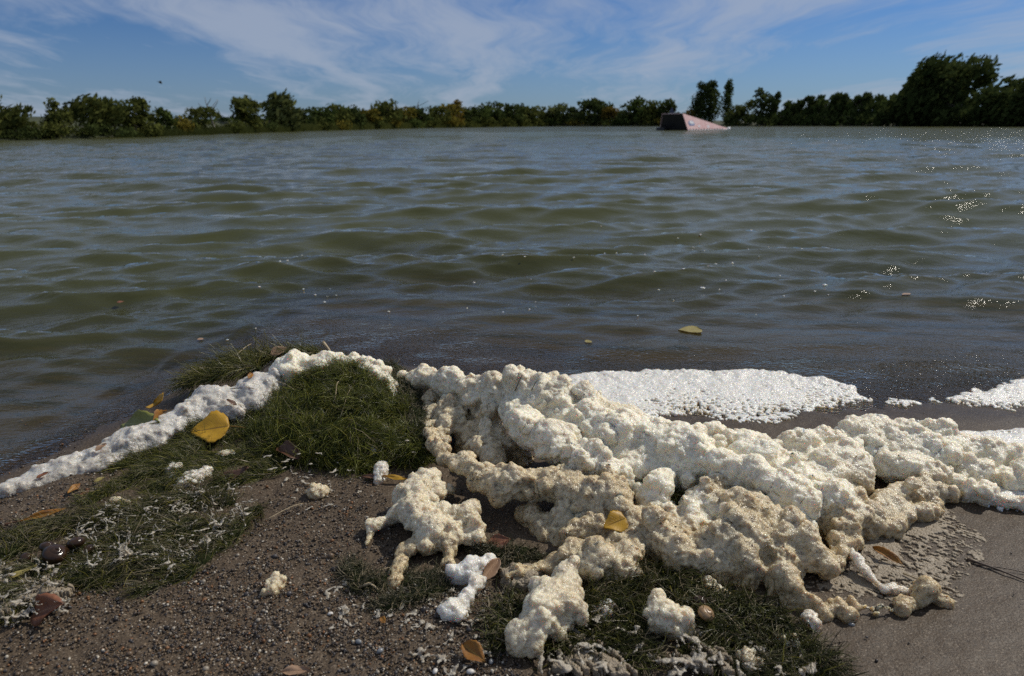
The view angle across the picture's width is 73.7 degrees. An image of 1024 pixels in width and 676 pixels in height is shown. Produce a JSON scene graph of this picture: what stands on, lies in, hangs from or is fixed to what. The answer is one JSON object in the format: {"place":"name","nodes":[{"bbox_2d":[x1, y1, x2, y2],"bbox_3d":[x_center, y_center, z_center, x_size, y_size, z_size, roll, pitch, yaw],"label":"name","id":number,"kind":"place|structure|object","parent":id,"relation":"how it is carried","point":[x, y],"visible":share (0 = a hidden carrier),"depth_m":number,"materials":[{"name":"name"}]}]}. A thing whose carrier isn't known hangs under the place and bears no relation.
{"place":"outdoors","nodes":[
{"label":"outdoors","id":0,"kind":"place"},
{"bbox_2d":[0,126,1023,474],"bbox_3d":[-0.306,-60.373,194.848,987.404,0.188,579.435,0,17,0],"label":"water","id":1,"kind":"structure","parent":0,"point":[164,236],"depth_m":4.76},
{"bbox_2d":[656,113,730,129],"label":"ski ramp","id":2,"kind":"structure","parent":1,"relation":"on","point":[675,121],"depth_m":63.56,"materials":[{"name":"red paint"}]},
{"bbox_2d":[569,369,872,416],"bbox_3d":[0.465,0.124,1.649,0.716,0.026,0.359,-5,18,-14],"label":"foam strip","id":3,"kind":"object","parent":1,"relation":"on","point":[658,392],"visible":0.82,"depth_m":1.63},
{"bbox_2d":[705,412,798,423],"bbox_3d":[0.532,0.176,1.498,0.211,0.012,0.073,0,17,0],"label":"foam strip","id":4,"kind":"object","parent":1,"relation":"on","point":[774,417],"visible":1,"depth_m":1.49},
{"bbox_2d":[885,398,921,406],"bbox_3d":[0.903,0.150,1.581,0.076,0.012,0.056,0,17,0],"label":"foam strip","id":5,"kind":"object","parent":1,"relation":"on","point":[905,403],"visible":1,"depth_m":1.57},
{"bbox_2d":[946,376,1023,411],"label":"foam strip","id":6,"kind":"object","parent":1,"relation":"on","point":[1004,395],"visible":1,"depth_m":1.59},
{"bbox_2d":[0,117,1023,675],"bbox_3d":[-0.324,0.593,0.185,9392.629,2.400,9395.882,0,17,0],"label":"ground","id":7,"kind":"structure","parent":0,"point":[974,627],"depth_m":1.67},
{"bbox_2d":[0,94,37,138],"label":"tree","id":8,"kind":"object","parent":7,"relation":"on","point":[11,118],"visible":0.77,"depth_m":32.93,"materials":[{"name":"green plant"}]},
{"bbox_2d":[0,125,45,139],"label":"shrub","id":9,"kind":"object","parent":7,"relation":"on","point":[26,133],"visible":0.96,"depth_m":32.81,"materials":[{"name":"green plant"}]},
{"bbox_2d":[0,565,74,621],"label":"foam film","id":10,"kind":"object","parent":7,"relation":"on","point":[67,591],"visible":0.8,"depth_m":0.87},
{"bbox_2d":[29,121,60,138],"bbox_3d":[-23.622,-10.313,34.292,2.136,1.170,1.512,13,22,37],"label":"shrub","id":11,"kind":"object","parent":7,"relation":"on","point":[48,129],"visible":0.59,"depth_m":34.10,"materials":[{"name":"green plant"}]},
{"bbox_2d":[30,593,63,626],"bbox_3d":[-0.569,0.330,0.830,0.050,0.016,0.037,-24,54,11],"label":"fallen leaf","id":12,"kind":"object","parent":7,"relation":"on","point":[49,605],"visible":0.96,"depth_m":0.83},
{"bbox_2d":[39,97,73,135],"bbox_3d":[-23.726,-11.388,35.590,1.584,2.230,1.878,-11,20,-31],"label":"tree","id":13,"kind":"object","parent":7,"relation":"on","point":[55,113],"visible":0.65,"depth_m":35.38,"materials":[{"name":"green plant"}]},
{"bbox_2d":[34,120,87,138],"bbox_3d":[-23.258,-10.577,35.117,2.098,1.178,2.604,0,17,0],"label":"shrub","id":14,"kind":"object","parent":7,"relation":"on","point":[67,131],"visible":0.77,"depth_m":34.85,"materials":[{"name":"green plant"}]},
{"bbox_2d":[69,123,103,137],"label":"shrub","id":15,"kind":"object","parent":7,"relation":"on","point":[87,127],"visible":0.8,"depth_m":36.39,"materials":[{"name":"green plant"}]},
{"bbox_2d":[61,92,130,134],"bbox_3d":[-23.263,-12.432,38.354,3.399,2.567,2.961,-10,20,-28],"label":"tree","id":16,"kind":"object","parent":7,"relation":"on","point":[95,109],"visible":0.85,"depth_m":37.59,"materials":[{"name":"green plant"}]},
{"bbox_2d":[89,122,142,137],"bbox_3d":[-22.407,-11.480,38.170,3.148,1.115,3.365,-10,20,-28],"label":"shrub","id":17,"kind":"object","parent":7,"relation":"on","point":[118,133],"visible":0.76,"depth_m":37.93,"materials":[{"name":"green plant"}]},
{"bbox_2d":[0,471,273,630],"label":"weed mat","id":18,"kind":"object","parent":7,"relation":"on","point":[22,539],"visible":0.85,"depth_m":0.98,"materials":[{"name":"plant"}]},
{"bbox_2d":[41,544,68,563],"bbox_3d":[-0.623,0.295,0.932,0.032,0.024,0.035,38,19,26],"label":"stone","id":19,"kind":"object","parent":18,"relation":"on","point":[51,554],"visible":1,"depth_m":0.92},
{"bbox_2d":[66,537,84,549],"bbox_3d":[-0.613,0.288,0.958,0.025,0.017,0.023,-13,-10,12],"label":"snail shell","id":20,"kind":"object","parent":18,"relation":"on","point":[76,542],"visible":0.98,"depth_m":0.95},
{"bbox_2d":[0,483,263,626],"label":"dried scum","id":21,"kind":"object","parent":18,"relation":"on","point":[127,552],"visible":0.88,"depth_m":0.96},
{"bbox_2d":[114,96,163,134],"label":"tree","id":22,"kind":"object","parent":7,"relation":"on","point":[140,107],"visible":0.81,"depth_m":40.57,"materials":[{"name":"green plant"}]},
{"bbox_2d":[122,123,161,136],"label":"shrub","id":23,"kind":"object","parent":7,"relation":"on","point":[147,130],"visible":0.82,"depth_m":40.22,"materials":[{"name":"green plant"}]},
{"bbox_2d":[0,367,286,497],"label":"foam tongue","id":24,"kind":"object","parent":7,"relation":"on","point":[202,400],"visible":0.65,"depth_m":1.30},
{"bbox_2d":[120,410,159,428],"bbox_3d":[-0.735,0.165,1.343,0.119,0.018,0.050,-7,45,28],"label":"fallen leaf","id":25,"kind":"object","parent":24,"relation":"on","point":[138,417],"visible":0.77,"depth_m":1.35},
{"bbox_2d":[152,106,178,128],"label":"tree","id":26,"kind":"object","parent":7,"relation":"on","point":[166,115],"visible":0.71,"depth_m":43.85,"materials":[{"name":"green plant"}]},
{"bbox_2d":[58,400,300,507],"bbox_3d":[-0.597,0.203,1.283,0.375,0.086,0.380,-6,18,-18],"label":"weed mat","id":27,"kind":"object","parent":7,"relation":"on","point":[186,448],"visible":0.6,"depth_m":1.22,"materials":[{"name":"plant"}]},
{"bbox_2d":[173,465,212,488],"bbox_3d":[-0.551,0.245,1.183,0.072,0.036,0.038,-16,23,-41],"label":"foam scrap","id":28,"kind":"object","parent":27,"relation":"on","point":[201,471],"visible":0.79,"depth_m":1.18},
{"bbox_2d":[190,410,244,442],"bbox_3d":[-0.574,0.174,1.333,0.103,0.013,0.078,-8,48,-8],"label":"fallen leaf","id":29,"kind":"object","parent":27,"relation":"on","point":[216,424],"visible":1,"depth_m":1.33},
{"bbox_2d":[172,115,194,131],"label":"shrub","id":30,"kind":"object","parent":7,"relation":"on","point":[183,123],"visible":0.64,"depth_m":46.57,"materials":[{"name":"yellow plant"}]},
{"bbox_2d":[174,106,221,129],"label":"tree","id":31,"kind":"object","parent":7,"relation":"on","point":[203,113],"visible":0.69,"depth_m":50.22,"materials":[{"name":"green plant"}]},
{"bbox_2d":[208,119,247,132],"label":"shrub","id":32,"kind":"object","parent":7,"relation":"on","point":[235,126],"visible":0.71,"depth_m":55.60,"materials":[{"name":"green plant"}]},
{"bbox_2d":[229,95,267,129],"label":"tree","id":33,"kind":"object","parent":7,"relation":"on","point":[243,106],"visible":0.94,"depth_m":60.04,"materials":[{"name":"green plant"}]},
{"bbox_2d":[160,328,341,402],"bbox_3d":[-0.617,0.056,1.621,0.406,0.144,0.252,-11,20,-31],"label":"weed pile","id":34,"kind":"object","parent":7,"relation":"on","point":[232,366],"visible":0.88,"depth_m":1.57,"materials":[{"name":"plant"}]},
{"bbox_2d":[260,571,286,597],"bbox_3d":[-0.313,0.328,0.899,0.027,0.029,0.039,4,18,14],"label":"foam scrap","id":35,"kind":"object","parent":7,"relation":"on","point":[276,581],"visible":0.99,"depth_m":0.89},
{"bbox_2d":[261,88,306,130],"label":"tree","id":36,"kind":"object","parent":7,"relation":"on","point":[281,109],"visible":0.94,"depth_m":69.75,"materials":[{"name":"green plant"}]},
{"bbox_2d":[305,482,329,499],"bbox_3d":[-0.324,0.256,1.139,0.040,0.034,0.031,-8,19,-23],"label":"foam scrap","id":37,"kind":"object","parent":7,"relation":"on","point":[314,491],"visible":1,"depth_m":1.13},
{"bbox_2d":[309,106,337,124],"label":"tree","id":38,"kind":"object","parent":7,"relation":"on","point":[329,119],"visible":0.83,"depth_m":83.29,"materials":[{"name":"green plant"}]},
{"bbox_2d":[121,120,544,137],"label":"reeds","id":39,"kind":"object","parent":7,"relation":"on","point":[223,129],"visible":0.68,"depth_m":74.08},
{"bbox_2d":[232,349,436,479],"bbox_3d":[-0.328,0.140,1.354,0.469,0.179,0.349,7,19,23],"label":"weed mound","id":40,"kind":"object","parent":7,"relation":"on","point":[303,414],"visible":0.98,"depth_m":1.29,"materials":[{"name":"plant"}]},
{"bbox_2d":[276,440,299,458],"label":"fallen leaf","id":41,"kind":"object","parent":40,"relation":"on","point":[289,445],"visible":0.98,"depth_m":1.25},
{"bbox_2d":[269,349,397,395],"bbox_3d":[-0.372,0.080,1.508,0.325,0.101,0.134,5,18,17],"label":"foam crest","id":42,"kind":"object","parent":40,"relation":"on","point":[289,360],"visible":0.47,"depth_m":1.50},
{"bbox_2d":[26,105,647,124],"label":"wood","id":43,"kind":"object","parent":7,"relation":"on","point":[224,119],"visible":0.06,"depth_m":109.32,"materials":[{"name":"green plant"}]},
{"bbox_2d":[323,103,354,123],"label":"tree","id":44,"kind":"object","parent":7,"relation":"on","point":[341,113],"visible":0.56,"depth_m":88.54,"materials":[{"name":"green plant"}]},
{"bbox_2d":[373,461,388,484],"bbox_3d":[-0.231,0.238,1.200,0.029,0.033,0.050,0,17,0],"label":"foam scrap","id":45,"kind":"object","parent":7,"relation":"on","point":[380,469],"visible":1,"depth_m":1.19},
{"bbox_2d":[281,467,491,675],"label":"dried scum","id":46,"kind":"object","parent":7,"relation":"on","point":[420,650],"visible":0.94,"depth_m":0.84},
{"bbox_2d":[370,98,406,122],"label":"tree","id":47,"kind":"object","parent":7,"relation":"on","point":[384,108],"visible":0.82,"depth_m":112.01,"materials":[{"name":"green plant"}]},
{"bbox_2d":[382,355,433,446],"bbox_3d":[-0.223,0.128,1.440,0.119,0.097,0.415,-6,18,-17],"label":"weed pile","id":48,"kind":"object","parent":7,"relation":"on","point":[411,391],"visible":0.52,"depth_m":1.38,"materials":[{"name":"plant"}]},
{"bbox_2d":[364,467,485,588],"bbox_3d":[-0.139,0.269,1.025,0.181,0.065,0.221,-10,20,-28],"label":"foam clump","id":49,"kind":"object","parent":7,"relation":"on","point":[428,515],"visible":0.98,"depth_m":1.00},
{"bbox_2d":[425,105,450,122],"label":"tree","id":50,"kind":"object","parent":7,"relation":"on","point":[434,111],"visible":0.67,"depth_m":138.30,"materials":[{"name":"green plant"}]},
{"bbox_2d":[328,528,551,619],"bbox_3d":[-0.091,0.309,0.941,0.315,0.044,0.154,-6,18,-19],"label":"weed patch","id":51,"kind":"object","parent":7,"relation":"on","point":[433,582],"visible":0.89,"depth_m":0.91,"materials":[{"name":"plant"}]},
{"bbox_2d":[438,103,466,125],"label":"tree","id":52,"kind":"object","parent":7,"relation":"on","point":[450,107],"visible":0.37,"depth_m":144.78,"materials":[{"name":"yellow plant"}]},
{"bbox_2d":[436,553,495,621],"bbox_3d":[-0.067,0.325,0.898,0.061,0.040,0.127,6,19,20],"label":"foam lump","id":53,"kind":"object","parent":7,"relation":"on","point":[468,570],"visible":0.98,"depth_m":0.89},
{"bbox_2d":[483,558,500,579],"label":"fallen leaf","id":54,"kind":"object","parent":53,"relation":"on","point":[492,566],"visible":1,"depth_m":0.92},
{"bbox_2d":[459,106,481,124],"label":"tree","id":55,"kind":"object","parent":7,"relation":"on","point":[473,113],"visible":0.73,"depth_m":153.21,"materials":[{"name":"green plant"}]},
{"bbox_2d":[461,639,484,661],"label":"fallen leaf","id":56,"kind":"object","parent":7,"relation":"on","point":[471,649],"visible":1,"depth_m":0.78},
{"bbox_2d":[480,101,505,122],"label":"tree","id":57,"kind":"object","parent":7,"relation":"on","point":[496,114],"visible":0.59,"depth_m":167.05,"materials":[{"name":"green plant"}]},
{"bbox_2d":[0,406,1021,675],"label":"pebbles","id":58,"kind":"object","parent":7,"relation":"on","point":[254,630],"visible":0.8,"depth_m":0.84,"materials":[{"name":"gravel"}]},
{"bbox_2d":[280,665,310,674],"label":"fallen leaf","id":59,"kind":"object","parent":58,"relation":"on","point":[292,670],"visible":1,"depth_m":0.76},
{"bbox_2d":[502,103,526,123],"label":"tree","id":60,"kind":"object","parent":7,"relation":"on","point":[515,108],"visible":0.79,"depth_m":175.87,"materials":[{"name":"green plant"}]},
{"bbox_2d":[499,562,544,591],"bbox_3d":[0.023,0.320,0.919,0.081,0.022,0.057,0,17,0],"label":"foam film","id":61,"kind":"object","parent":7,"relation":"on","point":[523,582],"visible":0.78,"depth_m":0.91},
{"bbox_2d":[521,105,544,122],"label":"tree","id":62,"kind":"object","parent":7,"relation":"on","point":[534,111],"visible":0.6,"depth_m":184.83,"materials":[{"name":"green plant"}]},
{"bbox_2d":[543,102,567,124],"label":"tree","id":63,"kind":"object","parent":7,"relation":"on","point":[558,109],"visible":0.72,"depth_m":190.92,"materials":[{"name":"green plant"}]},
{"bbox_2d":[555,106,586,123],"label":"tree","id":64,"kind":"object","parent":7,"relation":"on","point":[572,110],"visible":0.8,"depth_m":187.91,"materials":[{"name":"green plant"}]},
{"bbox_2d":[573,97,603,124],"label":"tree","id":65,"kind":"object","parent":7,"relation":"on","point":[587,104],"visible":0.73,"depth_m":182.02,"materials":[{"name":"green plant"}]},
{"bbox_2d":[588,102,614,123],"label":"tree","id":66,"kind":"object","parent":7,"relation":"on","point":[598,110],"visible":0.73,"depth_m":180.57,"materials":[{"name":"green plant"}]},
{"bbox_2d":[601,106,619,124],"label":"tree","id":67,"kind":"object","parent":7,"relation":"on","point":[609,110],"visible":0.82,"depth_m":178.45,"materials":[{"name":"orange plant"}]},
{"bbox_2d":[615,101,635,124],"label":"tree","id":68,"kind":"object","parent":7,"relation":"on","point":[624,113],"visible":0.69,"depth_m":174.08,"materials":[{"name":"green plant"}]},
{"bbox_2d":[626,95,652,123],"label":"tree","id":69,"kind":"object","parent":7,"relation":"on","point":[637,104],"visible":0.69,"depth_m":170.55,"materials":[{"name":"green plant"}]},
{"bbox_2d":[639,100,669,122],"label":"tree","id":70,"kind":"object","parent":7,"relation":"on","point":[654,106],"visible":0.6,"depth_m":167.34,"materials":[{"name":"green plant"}]},
{"bbox_2d":[463,549,868,675],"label":"weed mat","id":71,"kind":"object","parent":7,"relation":"on","point":[759,624],"visible":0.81,"depth_m":0.81,"materials":[{"name":"plant"}]},
{"bbox_2d":[504,554,589,658],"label":"foam tower","id":72,"kind":"structure","parent":71,"relation":"on","point":[553,602],"depth_m":0.80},
{"bbox_2d":[537,633,637,675],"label":"foam film","id":73,"kind":"object","parent":71,"relation":"on","point":[579,669],"visible":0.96,"depth_m":0.76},
{"bbox_2d":[642,588,696,641],"bbox_3d":[0.189,0.335,0.823,0.065,0.054,0.057,0,17,0],"label":"foam lump","id":74,"kind":"object","parent":71,"relation":"on","point":[663,610],"visible":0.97,"depth_m":0.81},
{"bbox_2d":[525,606,816,675],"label":"dried scum","id":75,"kind":"object","parent":71,"relation":"on","point":[687,662],"visible":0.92,"depth_m":0.76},
{"bbox_2d":[657,617,734,675],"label":"foam film","id":76,"kind":"object","parent":71,"relation":"on","point":[726,668],"visible":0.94,"depth_m":0.76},
{"bbox_2d":[698,605,713,620],"bbox_3d":[0.233,0.330,0.819,0.023,0.015,0.021,6,36,-37],"label":"snail shell","id":77,"kind":"object","parent":71,"relation":"on","point":[702,611],"visible":0.99,"depth_m":0.81},
{"bbox_2d":[735,646,765,671],"bbox_3d":[0.266,0.363,0.768,0.030,0.027,0.032,-5,18,-15],"label":"foam scrap","id":78,"kind":"object","parent":71,"relation":"on","point":[749,654],"visible":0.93,"depth_m":0.76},
{"bbox_2d":[658,98,677,118],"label":"tree","id":79,"kind":"object","parent":7,"relation":"on","point":[669,104],"visible":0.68,"depth_m":164.86,"materials":[{"name":"green plant"}]},
{"bbox_2d":[687,81,707,117],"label":"tree","id":80,"kind":"object","parent":7,"relation":"on","point":[699,97],"visible":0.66,"depth_m":156.60,"materials":[{"name":"green plant"}]},
{"bbox_2d":[696,80,722,122],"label":"tree","id":81,"kind":"object","parent":7,"relation":"on","point":[713,93],"visible":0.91,"depth_m":153.75,"materials":[{"name":"green plant"}]},
{"bbox_2d":[397,363,1023,623],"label":"foam bank","id":82,"kind":"structure","parent":7,"relation":"on","point":[742,514],"depth_m":1.07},
{"bbox_2d":[604,510,628,531],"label":"fallen leaf","id":83,"kind":"object","parent":82,"relation":"on","point":[616,520],"visible":1,"depth_m":0.98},
{"bbox_2d":[407,368,1010,607],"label":"weed bits","id":84,"kind":"object","parent":82,"relation":"on","point":[587,454],"visible":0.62,"depth_m":1.10,"materials":[{"name":"plant"}]},
{"bbox_2d":[717,78,733,123],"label":"tree","id":85,"kind":"object","parent":7,"relation":"on","point":[727,98],"visible":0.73,"depth_m":150.12,"materials":[{"name":"green plant"}]},
{"bbox_2d":[723,110,750,125],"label":"shrub","id":86,"kind":"object","parent":7,"relation":"on","point":[727,118],"visible":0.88,"depth_m":145.12,"materials":[{"name":"green plant"}]},
{"bbox_2d":[724,99,757,124],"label":"tree","id":87,"kind":"object","parent":7,"relation":"on","point":[749,106],"visible":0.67,"depth_m":145.48,"materials":[{"name":"green plant"}]},
{"bbox_2d":[744,113,773,125],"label":"shrub","id":88,"kind":"object","parent":7,"relation":"on","point":[759,119],"visible":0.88,"depth_m":139.85,"materials":[{"name":"green plant"}]},
{"bbox_2d":[751,87,772,124],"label":"tree","id":89,"kind":"object","parent":7,"relation":"on","point":[763,96],"visible":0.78,"depth_m":141.49,"materials":[{"name":"green plant"}]},
{"bbox_2d":[761,91,781,122],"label":"tree","id":90,"kind":"object","parent":7,"relation":"on","point":[775,102],"visible":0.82,"depth_m":139.78,"materials":[{"name":"green plant"}]},
{"bbox_2d":[784,95,809,124],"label":"tree","id":91,"kind":"object","parent":7,"relation":"on","point":[797,107],"visible":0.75,"depth_m":134.32,"materials":[{"name":"green plant"}]},
{"bbox_2d":[797,95,816,124],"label":"tree","id":92,"kind":"object","parent":7,"relation":"on","point":[811,102],"visible":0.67,"depth_m":131.33,"materials":[{"name":"green plant"}]},
{"bbox_2d":[800,609,821,632],"bbox_3d":[0.366,0.346,0.835,0.019,0.019,0.028,-3,18,-10],"label":"foam scrap","id":93,"kind":"object","parent":7,"relation":"on","point":[814,620],"visible":0.84,"depth_m":0.83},
{"bbox_2d":[796,94,828,124],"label":"tree","id":94,"kind":"object","parent":7,"relation":"on","point":[822,102],"visible":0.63,"depth_m":129.05,"materials":[{"name":"green plant"}]},
{"bbox_2d":[816,91,842,125],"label":"tree","id":95,"kind":"object","parent":7,"relation":"on","point":[829,106],"visible":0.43,"depth_m":126.03,"materials":[{"name":"green plant"}]},
{"bbox_2d":[826,92,852,125],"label":"tree","id":96,"kind":"object","parent":7,"relation":"on","point":[837,109],"visible":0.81,"depth_m":123.42,"materials":[{"name":"green plant"}]},
{"bbox_2d":[836,94,861,125],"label":"tree","id":97,"kind":"object","parent":7,"relation":"on","point":[855,101],"visible":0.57,"depth_m":120.74,"materials":[{"name":"green plant"}]},
{"bbox_2d":[846,91,874,125],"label":"tree","id":98,"kind":"object","parent":7,"relation":"on","point":[867,98],"visible":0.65,"depth_m":118.41,"materials":[{"name":"green plant"}]},
{"bbox_2d":[855,93,887,125],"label":"tree","id":99,"kind":"object","parent":7,"relation":"on","point":[879,98],"visible":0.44,"depth_m":115.39,"materials":[{"name":"green plant"}]},
{"bbox_2d":[850,547,910,595],"bbox_3d":[0.486,0.318,0.917,0.035,0.030,0.087,-12,21,-32],"label":"foam finger","id":100,"kind":"object","parent":7,"relation":"on","point":[866,572],"visible":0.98,"depth_m":0.91},
{"bbox_2d":[871,102,907,125],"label":"shrub","id":101,"kind":"object","parent":7,"relation":"on","point":[878,121],"visible":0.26,"depth_m":110.46,"materials":[{"name":"green plant"}]},
{"bbox_2d":[803,507,986,602],"bbox_3d":[0.565,0.318,0.971,0.413,0.015,0.163,-13,21,-34],"label":"foam film","id":102,"kind":"object","parent":7,"relation":"on","point":[860,584],"visible":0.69,"depth_m":0.96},
{"bbox_2d":[872,546,903,564],"bbox_3d":[0.529,0.307,0.963,0.014,0.013,0.044,-14,22,-37],"label":"fallen leaf","id":103,"kind":"object","parent":102,"relation":"on","point":[888,554],"visible":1,"depth_m":0.96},
{"bbox_2d":[884,68,930,125],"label":"tree","id":104,"kind":"object","parent":7,"relation":"on","point":[913,84],"visible":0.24,"depth_m":105.95,"materials":[{"name":"green plant"}]},
{"bbox_2d":[893,51,1003,125],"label":"tree","id":105,"kind":"object","parent":7,"relation":"on","point":[954,80],"visible":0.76,"depth_m":99.46,"materials":[{"name":"green plant"}]},
{"bbox_2d":[934,100,975,126],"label":"shrub","id":106,"kind":"object","parent":7,"relation":"on","point":[955,107],"visible":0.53,"depth_m":97.06,"materials":[{"name":"green plant"}]},
{"bbox_2d":[954,106,985,126],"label":"shrub","id":107,"kind":"object","parent":7,"relation":"on","point":[965,119],"visible":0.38,"depth_m":93.92,"materials":[{"name":"green plant"}]},
{"bbox_2d":[960,428,1023,510],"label":"foam strip","id":108,"kind":"object","parent":7,"relation":"on","point":[1012,435],"visible":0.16,"depth_m":1.35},
{"bbox_2d":[964,74,1023,125],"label":"tree","id":109,"kind":"object","parent":7,"relation":"on","point":[996,97],"visible":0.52,"depth_m":89.55,"materials":[{"name":"green plant"}]},
{"bbox_2d":[998,104,1023,126],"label":"shrub","id":110,"kind":"object","parent":7,"relation":"on","point":[1007,114],"visible":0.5,"depth_m":86.14,"materials":[{"name":"green plant"}]},
{"bbox_2d":[1002,82,1023,124],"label":"tree","id":111,"kind":"object","parent":7,"relation":"on","point":[1018,96],"visible":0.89,"depth_m":85.33,"materials":[{"name":"green plant"}]},
{"bbox_2d":[0,0,1023,120],"label":"sky","id":112,"kind":"structure","parent":0,"point":[361,53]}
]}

